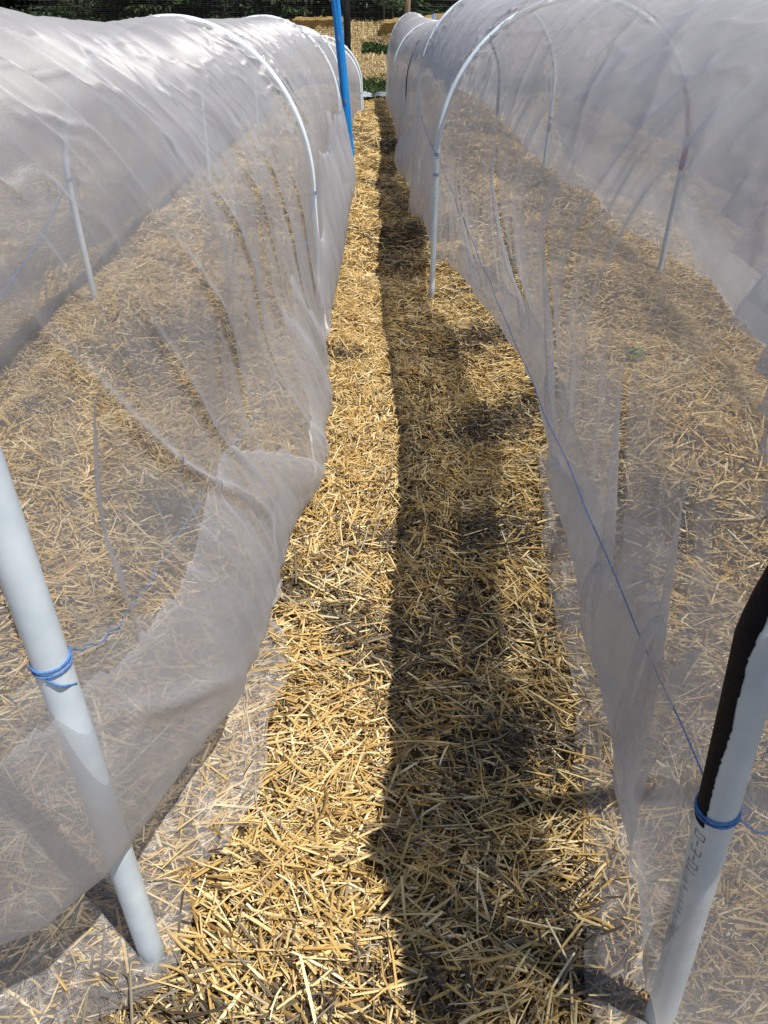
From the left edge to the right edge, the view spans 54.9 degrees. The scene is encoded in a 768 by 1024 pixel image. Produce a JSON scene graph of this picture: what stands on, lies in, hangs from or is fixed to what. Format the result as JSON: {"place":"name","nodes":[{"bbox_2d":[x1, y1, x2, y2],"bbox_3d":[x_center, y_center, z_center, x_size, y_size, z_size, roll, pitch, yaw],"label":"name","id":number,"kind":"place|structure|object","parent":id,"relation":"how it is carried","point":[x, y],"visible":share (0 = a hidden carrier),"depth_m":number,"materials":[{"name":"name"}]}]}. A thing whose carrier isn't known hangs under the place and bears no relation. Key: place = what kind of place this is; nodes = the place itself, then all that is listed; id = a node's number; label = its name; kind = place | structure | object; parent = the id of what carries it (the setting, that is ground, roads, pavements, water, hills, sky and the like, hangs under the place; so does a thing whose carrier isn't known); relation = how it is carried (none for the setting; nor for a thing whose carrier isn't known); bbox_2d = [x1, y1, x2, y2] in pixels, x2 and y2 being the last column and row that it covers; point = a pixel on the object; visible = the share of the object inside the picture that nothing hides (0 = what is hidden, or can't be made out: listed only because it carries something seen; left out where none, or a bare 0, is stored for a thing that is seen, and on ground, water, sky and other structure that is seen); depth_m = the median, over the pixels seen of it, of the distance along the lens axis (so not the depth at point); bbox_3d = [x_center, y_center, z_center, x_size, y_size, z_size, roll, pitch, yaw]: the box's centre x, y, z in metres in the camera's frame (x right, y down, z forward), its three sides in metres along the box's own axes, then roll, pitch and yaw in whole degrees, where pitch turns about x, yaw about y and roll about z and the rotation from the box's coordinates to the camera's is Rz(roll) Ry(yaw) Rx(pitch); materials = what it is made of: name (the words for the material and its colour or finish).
{"place":"outdoors","nodes":[
{"label":"outdoors","id":0,"kind":"place"},
{"bbox_2d":[0,0,767,1023],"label":"ground","id":1,"kind":"structure","parent":0,"point":[134,690],"depth_m":1.67,"materials":[{"name":"plant"}]},
{"bbox_2d":[0,0,78,14],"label":"conifer","id":2,"kind":"object","parent":1,"relation":"on","point":[39,4],"visible":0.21,"depth_m":19.31,"materials":[{"name":"green plant"}]},
{"bbox_2d":[0,0,150,17],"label":"conifer","id":3,"kind":"object","parent":1,"relation":"on","point":[34,12],"visible":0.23,"depth_m":18.82,"materials":[{"name":"green plant"}]},
{"bbox_2d":[0,445,166,972],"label":"hoop","id":4,"kind":"object","parent":1,"relation":"on","point":[25,589],"visible":0.93,"depth_m":0.87,"materials":[{"name":"white plastic"}]},
{"bbox_2d":[0,184,67,297],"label":"twine","id":5,"kind":"object","parent":4,"relation":"attached to","point":[34,246],"visible":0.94,"depth_m":3.02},
{"bbox_2d":[0,7,364,1020],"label":"crop net","id":6,"kind":"object","parent":4,"relation":"on","point":[174,115],"visible":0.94,"depth_m":1.72,"materials":[{"name":"white fabric"}]},
{"bbox_2d":[71,195,315,650],"bbox_3d":[-0.349,-0.552,2.199,0.015,0.385,2.987,1,36,1],"label":"twine","id":7,"kind":"object","parent":4,"relation":"attached to","point":[175,537],"visible":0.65,"depth_m":1.17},
{"bbox_2d":[36,0,226,19],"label":"conifer","id":8,"kind":"object","parent":1,"relation":"on","point":[92,2],"visible":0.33,"depth_m":18.54,"materials":[{"name":"green plant"}]},
{"bbox_2d":[61,14,318,303],"bbox_3d":[-0.871,-1.449,3.383,1.156,1.379,0.053,0,36,0],"label":"hoop","id":9,"kind":"object","parent":1,"relation":"on","point":[79,230],"visible":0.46,"depth_m":3.24,"materials":[{"name":"white plastic"}]},
{"bbox_2d":[103,0,291,21],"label":"conifer","id":10,"kind":"object","parent":1,"relation":"on","point":[182,3],"visible":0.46,"depth_m":18.52,"materials":[{"name":"green plant"}]},
{"bbox_2d":[14,0,454,20],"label":"wire fence","id":11,"kind":"object","parent":1,"relation":"on","point":[359,6],"visible":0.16,"depth_m":18.10,"materials":[{"name":"metal"}]},
{"bbox_2d":[201,15,340,173],"bbox_3d":[-0.929,-3.278,6.059,1.173,1.324,0.053,0,36,0],"label":"hoop","id":12,"kind":"object","parent":1,"relation":"on","point":[318,50],"visible":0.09,"depth_m":5.83,"materials":[{"name":"white plastic"}]},
{"bbox_2d":[180,0,376,18],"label":"conifer","id":13,"kind":"object","parent":1,"relation":"on","point":[228,4],"visible":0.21,"depth_m":18.62,"materials":[{"name":"green plant"}]},
{"bbox_2d":[257,25,336,64],"bbox_3d":[-0.951,-4.696,8.205,0.992,1.184,0.053,0,36,0],"label":"hoop","id":14,"kind":"object","parent":1,"relation":"on","point":[323,39],"visible":0.07,"depth_m":7.94,"materials":[{"name":"white plastic"}]},
{"bbox_2d":[279,51,362,111],"bbox_3d":[-0.899,-5.963,10.374,1.200,1.134,0.053,0,36,0],"label":"hoop","id":15,"kind":"object","parent":1,"relation":"on","point":[359,80],"visible":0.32,"depth_m":10.32,"materials":[{"name":"white plastic"}]},
{"bbox_2d":[281,35,363,108],"bbox_3d":[-0.899,-6.106,10.542,1.222,1.170,0.053,0,36,0],"label":"hoop","id":16,"kind":"object","parent":1,"relation":"on","point":[355,60],"visible":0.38,"depth_m":10.40,"materials":[{"name":"white plastic"}]},
{"bbox_2d":[331,0,354,157],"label":"blue post","id":17,"kind":"object","parent":1,"relation":"on","point":[340,46],"visible":0.69,"depth_m":6.93,"materials":[{"name":"paint"}]},
{"bbox_2d":[251,0,444,20],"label":"conifer","id":18,"kind":"object","parent":1,"relation":"on","point":[301,13],"visible":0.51,"depth_m":18.34,"materials":[{"name":"green plant"}]},
{"bbox_2d":[38,0,691,92],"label":"fence","id":19,"kind":"object","parent":1,"relation":"on","point":[346,13],"visible":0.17,"depth_m":11.86,"materials":[{"name":"black metal"}]},
{"bbox_2d":[363,91,385,97],"bbox_3d":[-0.100,-6.746,11.958,0.640,0.060,0.600,0,36,0],"label":"plastic sheet","id":20,"kind":"object","parent":1,"relation":"on","point":[377,94],"visible":0.64,"depth_m":11.92,"materials":[{"name":"white plastic"}]},
{"bbox_2d":[326,0,455,20],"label":"conifer","id":21,"kind":"object","parent":1,"relation":"on","point":[432,2],"visible":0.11,"depth_m":18.88,"materials":[{"name":"green plant"}]},
{"bbox_2d":[22,7,760,77],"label":"undergrowth","id":22,"kind":"object","parent":1,"relation":"on","point":[198,16],"visible":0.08,"depth_m":18.57,"materials":[{"name":"green plant"}]},
{"bbox_2d":[404,0,410,13],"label":"wooden post","id":23,"kind":"object","parent":1,"relation":"on","point":[407,4],"visible":0.14,"depth_m":15.57,"materials":[{"name":"brown wood"}]},
{"bbox_2d":[277,74,550,93],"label":"weeds","id":24,"kind":"object","parent":1,"relation":"on","point":[374,87],"visible":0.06,"depth_m":12.59,"materials":[{"name":"green plant"}]},
{"bbox_2d":[393,20,476,87],"bbox_3d":[0.659,-5.606,9.523,1.094,1.214,0.055,0,36,0],"label":"hoop","id":25,"kind":"object","parent":1,"relation":"on","point":[400,45],"visible":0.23,"depth_m":9.35,"materials":[{"name":"white plastic"}]},
{"bbox_2d":[414,0,457,11],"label":"conifer","id":26,"kind":"object","parent":1,"relation":"on","point":[440,8],"visible":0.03,"depth_m":18.64,"materials":[{"name":"green plant"}]},
{"bbox_2d":[379,8,521,38],"bbox_3d":[1.550,-11.027,16.710,3.300,0.674,0.912,0,36,0],"label":"straw stack","id":27,"kind":"object","parent":1,"relation":"on","point":[391,22],"visible":0.09,"depth_m":16.39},
{"bbox_2d":[405,44,499,110],"bbox_3d":[0.719,-4.376,7.696,0.998,1.264,0.053,0,36,0],"label":"hoop","id":28,"kind":"object","parent":1,"relation":"on","point":[407,75],"visible":0.16,"depth_m":7.60,"materials":[{"name":"plastic"}]},
{"bbox_2d":[418,0,554,164],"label":"hoop","id":29,"kind":"object","parent":1,"relation":"on","point":[444,15],"visible":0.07,"depth_m":5.51,"materials":[{"name":"white plastic"}]},
{"bbox_2d":[429,2,692,299],"bbox_3d":[0.878,-1.712,3.692,1.264,1.444,0.067,0,36,0],"label":"hoop","id":30,"kind":"object","parent":1,"relation":"on","point":[434,220],"visible":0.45,"depth_m":3.70,"materials":[{"name":"white plastic"}]},
{"bbox_2d":[622,348,645,363],"bbox_3d":[0.881,-0.544,2.630,0.064,0.092,0.083,-25,43,-30],"label":"seedling","id":31,"kind":"object","parent":1,"relation":"on","point":[634,354],"visible":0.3,"depth_m":2.60,"materials":[{"name":"green plant"}]},
{"bbox_2d":[640,565,767,1023],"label":"hoop","id":32,"kind":"object","parent":1,"relation":"on","point":[741,717],"visible":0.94,"depth_m":0.79,"materials":[{"name":"white plastic"}]},
{"bbox_2d":[437,156,702,775],"bbox_3d":[0.326,-0.710,2.265,0.006,0.068,3.520,-1,36,-2],"label":"twine","id":33,"kind":"object","parent":32,"relation":"attached to","point":[589,517],"visible":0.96,"depth_m":1.28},
{"bbox_2d":[386,0,767,1023],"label":"crop net","id":34,"kind":"object","parent":32,"relation":"on","point":[600,54],"visible":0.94,"depth_m":1.47,"materials":[{"name":"white fabric"}]},
{"bbox_2d":[289,17,581,81],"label":"straw covered field","id":35,"kind":"structure","parent":0,"point":[365,54],"depth_m":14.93,"materials":[{"name":"yellow plant"}]},
{"bbox_2d":[292,16,343,29],"bbox_3d":[-1.550,-11.569,17.555,1.200,0.343,0.898,0,36,0],"label":"straw stack","id":36,"kind":"object","parent":35,"relation":"on","point":[326,21],"visible":0.41,"depth_m":17.22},
{"bbox_2d":[361,40,387,55],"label":"grass","id":37,"kind":"structure","parent":35,"relation":"on","point":[376,47],"depth_m":15.06,"materials":[{"name":"green plant"}]}
]}

